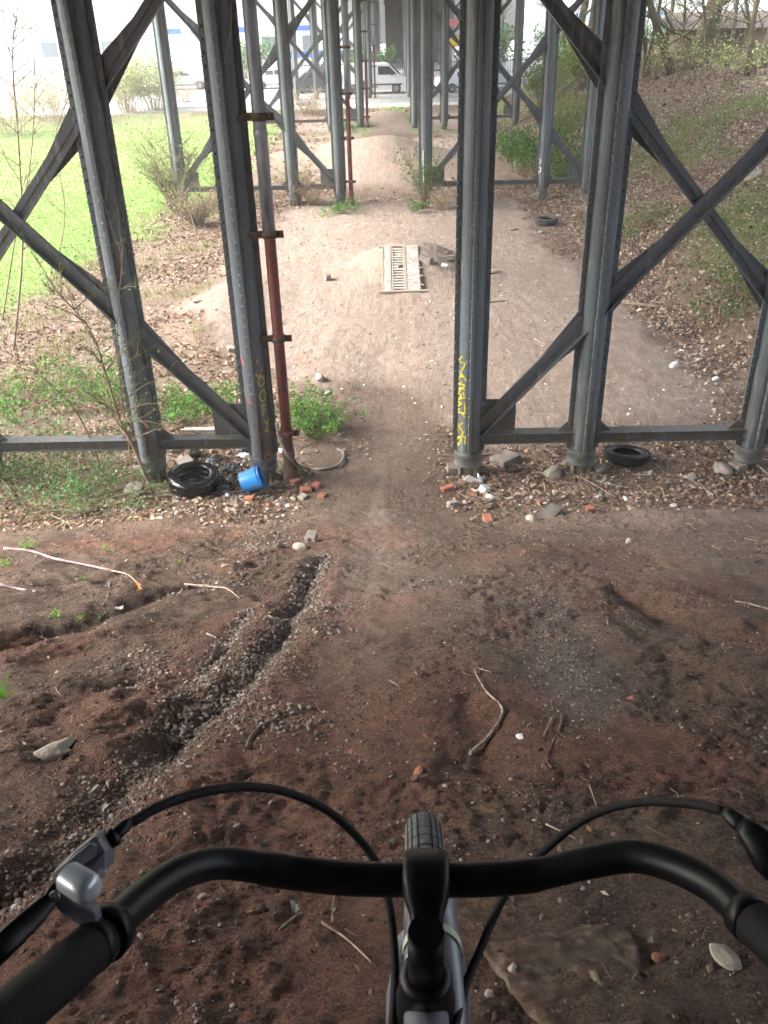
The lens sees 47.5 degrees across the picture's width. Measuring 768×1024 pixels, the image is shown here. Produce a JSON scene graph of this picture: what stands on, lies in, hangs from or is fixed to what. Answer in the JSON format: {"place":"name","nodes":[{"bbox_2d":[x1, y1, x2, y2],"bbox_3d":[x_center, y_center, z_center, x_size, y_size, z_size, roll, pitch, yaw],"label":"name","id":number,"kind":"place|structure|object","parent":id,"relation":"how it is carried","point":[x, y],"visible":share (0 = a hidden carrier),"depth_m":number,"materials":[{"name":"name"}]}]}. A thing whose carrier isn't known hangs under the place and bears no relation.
{"place":"outdoors","nodes":[
{"label":"outdoors","id":0,"kind":"place"},
{"bbox_2d":[0,0,362,79],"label":"white building","id":1,"kind":"structure","parent":0,"point":[113,18],"depth_m":86.17,"materials":[{"name":"white"}]},
{"bbox_2d":[41,42,58,56],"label":"window","id":2,"kind":"structure","parent":1,"relation":"in","point":[49,49],"depth_m":86.90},
{"bbox_2d":[0,78,527,112],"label":"road","id":3,"kind":"structure","parent":0,"point":[382,96],"depth_m":62.38,"materials":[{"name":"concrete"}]},
{"bbox_2d":[156,69,204,88],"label":"parked car","id":4,"kind":"object","parent":3,"relation":"on","point":[187,78],"visible":0.33,"depth_m":70.87,"materials":[{"name":"silver metal"}]},
{"bbox_2d":[174,77,203,102],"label":"background shrub","id":5,"kind":"object","parent":3,"relation":"on","point":[178,90],"visible":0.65,"depth_m":61.34,"materials":[{"name":"beige plant"}]},
{"bbox_2d":[262,68,278,87],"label":"parked car","id":6,"kind":"object","parent":3,"relation":"on","point":[270,76],"visible":0.16,"depth_m":69.39,"materials":[{"name":"white paint"}]},
{"bbox_2d":[292,70,324,93],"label":"parked car","id":7,"kind":"object","parent":3,"relation":"on","point":[308,81],"visible":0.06,"depth_m":65.03,"materials":[{"name":"paint"}]},
{"bbox_2d":[287,0,459,99],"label":"trestle bent","id":8,"kind":"object","parent":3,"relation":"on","point":[315,58],"visible":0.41,"depth_m":59.41,"materials":[{"name":"paint"}]},
{"bbox_2d":[369,0,376,97],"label":"drainpipe","id":9,"kind":"object","parent":8,"relation":"attached to","point":[373,39],"visible":0.97,"depth_m":59.16,"materials":[{"name":"metal"}]},
{"bbox_2d":[341,62,405,93],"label":"parked van","id":10,"kind":"object","parent":3,"relation":"on","point":[387,74],"visible":0.55,"depth_m":62.95,"materials":[{"name":"white paint"}]},
{"bbox_2d":[434,69,458,92],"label":"parked car","id":11,"kind":"object","parent":3,"relation":"on","point":[454,80],"visible":0.18,"depth_m":62.56,"materials":[{"name":"white paint"}]},
{"bbox_2d":[0,41,767,1023],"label":"ground","id":12,"kind":"structure","parent":0,"point":[376,495],"depth_m":5.35,"materials":[{"name":"soil"}]},
{"bbox_2d":[0,0,49,349],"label":"sapling","id":13,"kind":"object","parent":12,"relation":"on","point":[20,164],"visible":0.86,"depth_m":14.68,"materials":[{"name":"brown plant"}]},
{"bbox_2d":[0,70,64,137],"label":"background shrub","id":14,"kind":"object","parent":12,"relation":"on","point":[29,102],"visible":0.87,"depth_m":48.07,"materials":[{"name":"beige plant"}]},
{"bbox_2d":[0,14,66,317],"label":"sapling","id":15,"kind":"object","parent":12,"relation":"on","point":[34,87],"visible":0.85,"depth_m":16.85,"materials":[{"name":"brown plant"}]},
{"bbox_2d":[0,50,68,122],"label":"background shrub","id":16,"kind":"object","parent":12,"relation":"on","point":[53,104],"visible":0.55,"depth_m":51.44,"materials":[{"name":"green plant"}]},
{"bbox_2d":[0,400,103,487],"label":"nettle patch","id":17,"kind":"object","parent":12,"relation":"on","point":[48,431],"visible":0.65,"depth_m":12.16,"materials":[{"name":"green plant"}]},
{"bbox_2d":[34,737,76,761],"bbox_3d":[-1.276,0.925,3.317,0.076,0.049,0.243,31,38,34],"label":"stone","id":18,"kind":"object","parent":12,"relation":"on","point":[55,750],"visible":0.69,"depth_m":3.32,"materials":[{"name":"stone"}]},
{"bbox_2d":[0,452,113,518],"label":"bramble","id":19,"kind":"object","parent":12,"relation":"on","point":[31,480],"visible":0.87,"depth_m":11.17,"materials":[{"name":"green plant"}]},
{"bbox_2d":[3,547,112,570],"bbox_3d":[-3.057,0.424,8.143,1.980,0.563,0.083,21,37,34],"label":"stick","id":20,"kind":"object","parent":12,"relation":"on","point":[55,558],"visible":0.99,"depth_m":8.07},
{"bbox_2d":[0,349,118,429],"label":"nettle patch","id":21,"kind":"object","parent":12,"relation":"on","point":[9,410],"visible":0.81,"depth_m":13.98,"materials":[{"name":"green plant"}]},
{"bbox_2d":[18,3,101,294],"bbox_3d":[-6.754,-7.896,18.771,2.148,6.181,1.518,-19,34,-27],"label":"sapling","id":22,"kind":"object","parent":12,"relation":"on","point":[64,167],"visible":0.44,"depth_m":18.92,"materials":[{"name":"brown plant"}]},
{"bbox_2d":[0,314,124,475],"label":"sapling","id":23,"kind":"object","parent":12,"relation":"on","point":[66,399],"visible":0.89,"depth_m":11.15,"materials":[{"name":"brown plant"}]},
{"bbox_2d":[0,451,130,525],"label":"dead stalks","id":24,"kind":"object","parent":12,"relation":"on","point":[51,495],"visible":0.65,"depth_m":11.39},
{"bbox_2d":[0,451,171,521],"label":"dead stalks","id":25,"kind":"object","parent":12,"relation":"on","point":[70,486],"visible":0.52,"depth_m":11.55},
{"bbox_2d":[0,421,179,517],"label":"bramble","id":26,"kind":"object","parent":12,"relation":"on","point":[67,483],"visible":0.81,"depth_m":11.57,"materials":[{"name":"green plant"}]},
{"bbox_2d":[26,332,170,403],"bbox_3d":[-4.697,-2.317,14.371,2.393,0.886,2.144,11,32,21],"label":"nettle patch","id":27,"kind":"object","parent":12,"relation":"on","point":[78,378],"visible":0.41,"depth_m":14.29,"materials":[{"name":"green plant"}]},
{"bbox_2d":[7,215,192,493],"bbox_3d":[-3.319,-1.784,10.640,2.024,3.519,1.294,6,31,12],"label":"sapling","id":28,"kind":"object","parent":12,"relation":"on","point":[123,423],"visible":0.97,"depth_m":10.64,"materials":[{"name":"brown plant"}]},
{"bbox_2d":[31,448,181,525],"bbox_3d":[-3.418,-0.344,11.105,1.706,0.544,2.102,-18,34,-26],"label":"bramble","id":29,"kind":"object","parent":12,"relation":"on","point":[133,492],"visible":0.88,"depth_m":11.25,"materials":[{"name":"green plant"}]},
{"bbox_2d":[64,171,167,483],"bbox_3d":[-3.075,-1.929,10.348,1.153,4.008,1.295,-1,30,1],"label":"sapling","id":30,"kind":"object","parent":12,"relation":"on","point":[119,289],"visible":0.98,"depth_m":10.26,"materials":[{"name":"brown plant"}]},
{"bbox_2d":[124,481,144,496],"bbox_3d":[-3.255,-0.292,11.455,0.237,0.196,0.264,3,30,8],"label":"stone block","id":31,"kind":"object","parent":12,"relation":"on","point":[140,487],"depth_m":11.37,"materials":[{"name":"concrete"}]},
{"bbox_2d":[100,45,183,113],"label":"background shrub","id":32,"kind":"object","parent":12,"relation":"on","point":[122,90],"visible":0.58,"depth_m":55.16,"materials":[{"name":"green plant"}]},
{"bbox_2d":[105,41,196,110],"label":"background shrub","id":33,"kind":"object","parent":12,"relation":"on","point":[155,90],"visible":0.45,"depth_m":56.29,"materials":[{"name":"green plant"}]},
{"bbox_2d":[121,121,211,207],"bbox_3d":[-6.854,-11.143,27.901,3.088,2.696,2.862,-5,30,-6],"label":"shrub","id":34,"kind":"object","parent":12,"relation":"on","point":[158,174],"visible":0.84,"depth_m":27.66,"materials":[{"name":"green plant"}]},
{"bbox_2d":[125,378,207,425],"bbox_3d":[-3.321,-1.678,13.615,1.310,0.469,1.511,-1,30,1],"label":"nettle patch","id":35,"kind":"object","parent":12,"relation":"on","point":[173,413],"visible":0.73,"depth_m":13.50,"materials":[{"name":"green plant"}]},
{"bbox_2d":[74,489,259,517],"bbox_3d":[-2.763,-0.187,11.156,2.317,0.176,0.366,-12,32,-18],"label":"stick","id":36,"kind":"object","parent":12,"relation":"on","point":[97,510],"visible":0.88,"depth_m":11.19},
{"bbox_2d":[133,120,209,234],"bbox_3d":[-5.706,-9.263,24.090,1.969,3.126,1.302,19,36,31],"label":"sapling","id":37,"kind":"object","parent":12,"relation":"on","point":[150,143],"visible":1,"depth_m":24.07,"materials":[{"name":"brown plant"}]},
{"bbox_2d":[141,176,218,225],"bbox_3d":[-5.498,-9.111,25.588,2.966,1.430,2.761,-1,30,1],"label":"shrub","id":38,"kind":"object","parent":12,"relation":"on","point":[200,215],"visible":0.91,"depth_m":25.40,"materials":[{"name":"brown plant"}]},
{"bbox_2d":[167,461,219,498],"bbox_3d":[-2.510,-0.422,11.519,0.670,0.234,0.670,2,36,0],"label":"car tyre","id":39,"kind":"object","parent":12,"relation":"on","point":[208,472],"visible":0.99,"depth_m":11.40,"materials":[{"name":"rubber"}]},
{"bbox_2d":[160,376,239,420],"bbox_3d":[-2.761,-1.806,13.754,1.666,0.536,1.606,-1,30,1],"label":"nettle patch","id":40,"kind":"object","parent":12,"relation":"on","point":[209,411],"visible":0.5,"depth_m":13.80,"materials":[{"name":"green plant"}]},
{"bbox_2d":[178,449,283,499],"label":"wet scraps","id":41,"kind":"object","parent":12,"relation":"on","point":[227,480],"visible":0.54,"depth_m":11.84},
{"bbox_2d":[200,33,274,78],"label":"background shrub","id":42,"kind":"object","parent":12,"relation":"on","point":[265,50],"visible":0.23,"depth_m":80.75,"materials":[{"name":"green plant"}]},
{"bbox_2d":[238,465,265,491],"bbox_3d":[-1.721,-0.420,11.344,0.281,0.324,0.324,-19,30,4],"label":"bucket","id":43,"kind":"object","parent":12,"relation":"on","point":[251,479],"visible":1,"depth_m":11.23,"materials":[{"name":"blue plastic"}]},
{"bbox_2d":[271,85,324,113],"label":"background shrub","id":44,"kind":"object","parent":12,"relation":"on","point":[315,94],"visible":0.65,"depth_m":51.93,"materials":[{"name":"brown plant"}]},
{"bbox_2d":[270,153,328,202],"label":"shrub","id":45,"kind":"object","parent":12,"relation":"on","point":[304,177],"visible":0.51,"depth_m":28.08,"materials":[{"name":"brown plant"}]},
{"bbox_2d":[274,376,334,419],"bbox_3d":[-1.315,-1.670,13.411,0.953,0.583,1.074,18,35,30],"label":"nettle patch","id":46,"kind":"object","parent":12,"relation":"on","point":[295,408],"visible":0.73,"depth_m":13.51,"materials":[{"name":"green plant"}]},
{"bbox_2d":[284,172,332,205],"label":"shrub","id":47,"kind":"object","parent":12,"relation":"on","point":[309,195],"visible":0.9,"depth_m":27.86,"materials":[{"name":"brown plant"}]},
{"bbox_2d":[275,422,344,470],"bbox_3d":[-0.910,-0.968,11.721,0.364,0.982,1.403,18,35,30],"label":"hose","id":48,"kind":"object","parent":12,"relation":"on","point":[302,466],"visible":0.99,"depth_m":11.77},
{"bbox_2d":[274,389,368,442],"bbox_3d":[-1.065,-1.480,13.038,1.509,0.619,1.310,13,33,23],"label":"nettle patch","id":49,"kind":"object","parent":12,"relation":"on","point":[313,424],"visible":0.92,"depth_m":13.00,"materials":[{"name":"green plant"}]},
{"bbox_2d":[324,193,362,213],"bbox_3d":[-1.233,-9.536,27.000,1.197,0.560,1.547,-1,30,1],"label":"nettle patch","id":50,"kind":"object","parent":12,"relation":"on","point":[340,207],"visible":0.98,"depth_m":26.94,"materials":[{"name":"green plant"}]},
{"bbox_2d":[341,37,400,62],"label":"background shrub","id":51,"kind":"object","parent":12,"relation":"on","point":[387,57],"visible":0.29,"depth_m":79.19,"materials":[{"name":"green plant"}]},
{"bbox_2d":[152,0,604,208],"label":"trestle bent","id":52,"kind":"object","parent":12,"relation":"on","point":[542,179],"visible":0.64,"depth_m":26.59,"materials":[{"name":"paint"}]},
{"bbox_2d":[337,0,355,204],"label":"drainpipe","id":53,"kind":"object","parent":52,"relation":"attached to","point":[347,93],"visible":0.89,"depth_m":26.46,"materials":[{"name":"metal"}]},
{"bbox_2d":[0,0,767,483],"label":"trestle bent","id":54,"kind":"object","parent":12,"relation":"on","point":[610,60],"visible":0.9,"depth_m":10.18,"materials":[{"name":"paint"}]},
{"bbox_2d":[237,0,299,482],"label":"drainpipe","id":55,"kind":"object","parent":54,"relation":"attached to","point":[259,117],"visible":0.9,"depth_m":9.99,"materials":[{"name":"metal"}]},
{"bbox_2d":[0,782,767,1023],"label":"bicycle","id":56,"kind":"object","parent":12,"relation":"on","point":[430,978],"visible":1,"depth_m":0.75,"materials":[{"name":"black metal"}]},
{"bbox_2d":[0,497,767,1023],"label":"gravel","id":57,"kind":"structure","parent":12,"relation":"on","point":[246,687],"depth_m":3.77,"materials":[{"name":"gravel"}]},
{"bbox_2d":[0,46,767,1023],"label":"leaf litter","id":58,"kind":"object","parent":12,"relation":"on","point":[740,84],"visible":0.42,"depth_m":17.19,"materials":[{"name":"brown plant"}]},
{"bbox_2d":[0,57,767,395],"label":"grass","id":59,"kind":"structure","parent":12,"relation":"on","point":[156,259],"depth_m":25.94,"materials":[{"name":"green plant"}]},
{"bbox_2d":[315,0,459,74],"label":"trestle bent","id":60,"kind":"object","parent":12,"relation":"on","point":[404,32],"visible":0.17,"depth_m":75.50,"materials":[{"name":"paint"}]},
{"bbox_2d":[256,0,524,131],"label":"trestle bent","id":61,"kind":"object","parent":12,"relation":"on","point":[512,111],"visible":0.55,"depth_m":42.89,"materials":[{"name":"paint"}]},
{"bbox_2d":[359,0,370,127],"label":"drainpipe","id":62,"kind":"object","parent":61,"relation":"attached to","point":[365,60],"visible":1,"depth_m":42.79,"materials":[{"name":"metal"}]},
{"bbox_2d":[379,245,425,292],"bbox_3d":[0.406,-5.577,19.951,1.041,0.060,2.090,-1,45,1],"label":"barrier board","id":63,"kind":"object","parent":12,"relation":"on","point":[406,277],"visible":1,"depth_m":19.86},
{"bbox_2d":[362,0,454,65],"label":"trestle bent","id":64,"kind":"object","parent":12,"relation":"on","point":[437,58],"visible":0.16,"depth_m":91.66,"materials":[{"name":"paint"}]},
{"bbox_2d":[383,0,437,62],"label":"brick pier","id":65,"kind":"structure","parent":12,"relation":"on","point":[393,21],"depth_m":95.69,"materials":[{"name":"grey stone"}]},
{"bbox_2d":[384,139,452,207],"bbox_3d":[1.000,-10.402,26.772,2.162,2.146,1.879,-1,30,1],"label":"shrub","id":66,"kind":"object","parent":12,"relation":"on","point":[414,178],"visible":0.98,"depth_m":26.77,"materials":[{"name":"green plant"}]},
{"bbox_2d":[418,178,456,209],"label":"shrub","id":67,"kind":"object","parent":12,"relation":"on","point":[447,197],"visible":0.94,"depth_m":26.94,"materials":[{"name":"brown plant"}]},
{"bbox_2d":[147,187,767,525],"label":"rubble chips","id":68,"kind":"object","parent":12,"relation":"on","point":[530,498],"visible":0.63,"depth_m":11.47,"materials":[{"name":"gravel"}]},
{"bbox_2d":[439,14,531,64],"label":"background shrub","id":69,"kind":"object","parent":12,"relation":"on","point":[502,49],"visible":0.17,"depth_m":79.87,"materials":[{"name":"green plant"}]},
{"bbox_2d":[468,700,503,754],"bbox_3d":[0.435,0.876,3.564,0.060,0.146,0.470,10,32,18],"label":"stick","id":70,"kind":"object","parent":12,"relation":"on","point":[479,745],"visible":1,"depth_m":3.50,"materials":[{"name":"brown wood"}]},
{"bbox_2d":[489,449,520,467],"bbox_3d":[1.673,-0.713,12.050,0.357,0.146,0.302,-26,33,-32],"label":"stone","id":71,"kind":"object","parent":12,"relation":"on","point":[505,458],"visible":0.86,"depth_m":11.98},
{"bbox_2d":[495,119,582,175],"bbox_3d":[5.317,-13.295,31.916,3.960,1.762,4.093,15,34,26],"label":"shrub","id":72,"kind":"object","parent":12,"relation":"on","point":[514,153],"visible":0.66,"depth_m":31.91,"materials":[{"name":"green plant"}]},
{"bbox_2d":[506,41,578,106],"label":"shrub","id":73,"kind":"object","parent":12,"relation":"on","point":[535,78],"visible":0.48,"depth_m":43.16,"materials":[{"name":"green plant"}]},
{"bbox_2d":[535,216,557,225],"bbox_3d":[4.628,-8.306,24.885,0.650,0.174,0.650,-1,30,1],"label":"car tyre","id":74,"kind":"object","parent":12,"relation":"on","point":[546,220],"visible":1,"depth_m":24.69,"materials":[{"name":"rubber"}]},
{"bbox_2d":[516,139,581,189],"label":"shrub","id":75,"kind":"object","parent":12,"relation":"on","point":[560,171],"visible":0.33,"depth_m":29.08,"materials":[{"name":"green plant"}]},
{"bbox_2d":[537,502,562,519],"bbox_3d":[1.899,0.022,9.974,0.166,0.074,0.357,26,42,26],"label":"stone","id":76,"kind":"object","parent":12,"relation":"on","point":[550,510],"visible":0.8,"depth_m":9.95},
{"bbox_2d":[542,465,561,479],"bbox_3d":[2.267,-0.533,11.628,0.341,0.160,0.220,-28,31,-29],"label":"stone block","id":77,"kind":"object","parent":12,"relation":"on","point":[552,472],"depth_m":11.56,"materials":[{"name":"stone"}]},
{"bbox_2d":[520,80,585,150],"bbox_3d":[7.350,-15.509,33.909,3.881,2.748,2.727,24,39,37],"label":"shrub","id":78,"kind":"object","parent":12,"relation":"on","point":[572,120],"visible":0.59,"depth_m":33.93,"materials":[{"name":"green plant"}]},
{"bbox_2d":[476,924,645,1023],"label":"rock slab","id":79,"kind":"object","parent":12,"relation":"on","point":[546,954],"visible":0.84,"depth_m":1.94,"materials":[{"name":"brown stone"}]},
{"bbox_2d":[544,18,591,90],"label":"shrub","id":80,"kind":"object","parent":12,"relation":"on","point":[575,64],"visible":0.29,"depth_m":40.23,"materials":[{"name":"green plant"}]},
{"bbox_2d":[604,444,650,466],"bbox_3d":[3.306,-0.768,11.874,0.610,0.154,0.610,2,22,0],"label":"car tyre","id":81,"kind":"object","parent":12,"relation":"on","point":[626,455],"visible":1,"depth_m":11.73,"materials":[{"name":"rubber"}]},
{"bbox_2d":[522,0,767,57],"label":"pale building","id":82,"kind":"structure","parent":12,"relation":"on","point":[536,18],"depth_m":97.37,"materials":[{"name":"white"}]},
{"bbox_2d":[578,0,724,74],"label":"tree","id":83,"kind":"object","parent":12,"relation":"on","point":[655,22],"visible":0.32,"depth_m":32.52,"materials":[{"name":"brown plant"}]},
{"bbox_2d":[623,190,681,227],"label":"weeds","id":84,"kind":"object","parent":12,"relation":"on","point":[643,214],"visible":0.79,"depth_m":22.63,"materials":[{"name":"green plant"}]},
{"bbox_2d":[643,0,685,77],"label":"tree","id":85,"kind":"object","parent":12,"relation":"on","point":[645,44],"visible":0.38,"depth_m":34.86,"materials":[{"name":"green plant"}]},
{"bbox_2d":[639,38,722,80],"bbox_3d":[10.639,-17.925,34.012,4.825,1.891,3.994,-1,30,1],"label":"crest bush","id":86,"kind":"object","parent":12,"relation":"on","point":[654,73],"visible":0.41,"depth_m":33.66,"materials":[{"name":"green plant"}]},
{"bbox_2d":[646,0,730,71],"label":"tree","id":87,"kind":"object","parent":12,"relation":"on","point":[700,31],"visible":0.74,"depth_m":32.15,"materials":[{"name":"brown plant"}]},
{"bbox_2d":[657,0,733,36],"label":"tree","id":88,"kind":"object","parent":12,"relation":"on","point":[681,23],"visible":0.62,"depth_m":33.31,"materials":[{"name":"brown plant"}]},
{"bbox_2d":[658,99,739,137],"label":"weeds","id":89,"kind":"object","parent":12,"relation":"on","point":[687,125],"visible":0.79,"depth_m":25.59,"materials":[{"name":"green plant"}]},
{"bbox_2d":[641,14,759,76],"bbox_3d":[11.179,-16.755,31.354,4.050,1.934,4.957,-1,30,1],"label":"crest bush","id":90,"kind":"object","parent":12,"relation":"on","point":[695,53],"visible":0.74,"depth_m":31.38,"materials":[{"name":"green plant"}]},
{"bbox_2d":[651,190,754,241],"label":"weeds","id":91,"kind":"object","parent":12,"relation":"on","point":[694,231],"visible":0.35,"depth_m":19.37,"materials":[{"name":"green plant"}]},
{"bbox_2d":[702,0,715,70],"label":"tree","id":92,"kind":"object","parent":12,"relation":"on","point":[705,24],"visible":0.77,"depth_m":30.61,"materials":[{"name":"brown plant"}]},
{"bbox_2d":[663,271,758,325],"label":"weeds","id":93,"kind":"object","parent":12,"relation":"on","point":[694,303],"visible":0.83,"depth_m":16.43,"materials":[{"name":"green plant"}]},
{"bbox_2d":[660,32,767,81],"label":"crest bush","id":94,"kind":"object","parent":12,"relation":"on","point":[721,67],"visible":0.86,"depth_m":28.82,"materials":[{"name":"green plant"}]},
{"bbox_2d":[661,10,767,63],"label":"shed","id":95,"kind":"structure","parent":12,"relation":"on","point":[739,29],"depth_m":34.46,"materials":[{"name":"brown wood"}]},
{"bbox_2d":[717,31,743,61],"bbox_3d":[13.670,-18.330,34.475,0.900,1.200,0.060,3,30,8],"label":"door","id":96,"kind":"structure","parent":95,"relation":"in","point":[737,35],"depth_m":34.32,"materials":[{"name":"green wood"}]},
{"bbox_2d":[677,0,767,74],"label":"tree","id":97,"kind":"object","parent":12,"relation":"on","point":[753,22],"visible":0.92,"depth_m":27.95,"materials":[{"name":"brown plant"}]},
{"bbox_2d":[713,462,732,475],"bbox_3d":[4.495,-0.562,11.546,0.235,0.174,0.360,-5,24,-2],"label":"stone block","id":98,"kind":"object","parent":12,"relation":"on","point":[724,468],"depth_m":11.47,"materials":[{"name":"stone"}]},
{"bbox_2d":[690,130,757,165],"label":"weeds","id":99,"kind":"object","parent":12,"relation":"on","point":[725,152],"visible":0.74,"depth_m":21.99,"materials":[{"name":"green plant"}]},
{"bbox_2d":[709,943,741,970],"bbox_3d":[0.757,0.985,1.931,0.055,0.030,0.080,-18,33,-25],"label":"stone","id":100,"kind":"object","parent":12,"relation":"on","point":[725,956],"visible":1,"depth_m":1.92,"materials":[{"name":"stone"}]},
{"bbox_2d":[692,252,767,301],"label":"weeds","id":101,"kind":"object","parent":12,"relation":"on","point":[730,280],"visible":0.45,"depth_m":16.80,"materials":[{"name":"green plant"}]},
{"bbox_2d":[699,76,767,122],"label":"weeds","id":102,"kind":"object","parent":12,"relation":"on","point":[760,107],"visible":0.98,"depth_m":23.93,"materials":[{"name":"green plant"}]},
{"bbox_2d":[700,0,767,72],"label":"tree","id":103,"kind":"object","parent":12,"relation":"on","point":[747,11],"visible":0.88,"depth_m":28.59,"materials":[{"name":"brown plant"}]},
{"bbox_2d":[702,27,767,76],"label":"crest bush","id":104,"kind":"object","parent":12,"relation":"on","point":[737,51],"visible":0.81,"depth_m":28.33,"materials":[{"name":"green plant"}]},
{"bbox_2d":[718,0,767,66],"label":"tree","id":105,"kind":"object","parent":12,"relation":"on","point":[734,23],"visible":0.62,"depth_m":31.10,"materials":[{"name":"brown plant"}]},
{"bbox_2d":[748,0,767,68],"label":"tree","id":106,"kind":"object","parent":12,"relation":"on","point":[766,39],"visible":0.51,"depth_m":31.17,"materials":[{"name":"brown plant"}]},
{"bbox_2d":[370,0,515,43],"label":"sky","id":107,"kind":"structure","parent":0,"point":[381,6],"materials":[{"name":"white"}]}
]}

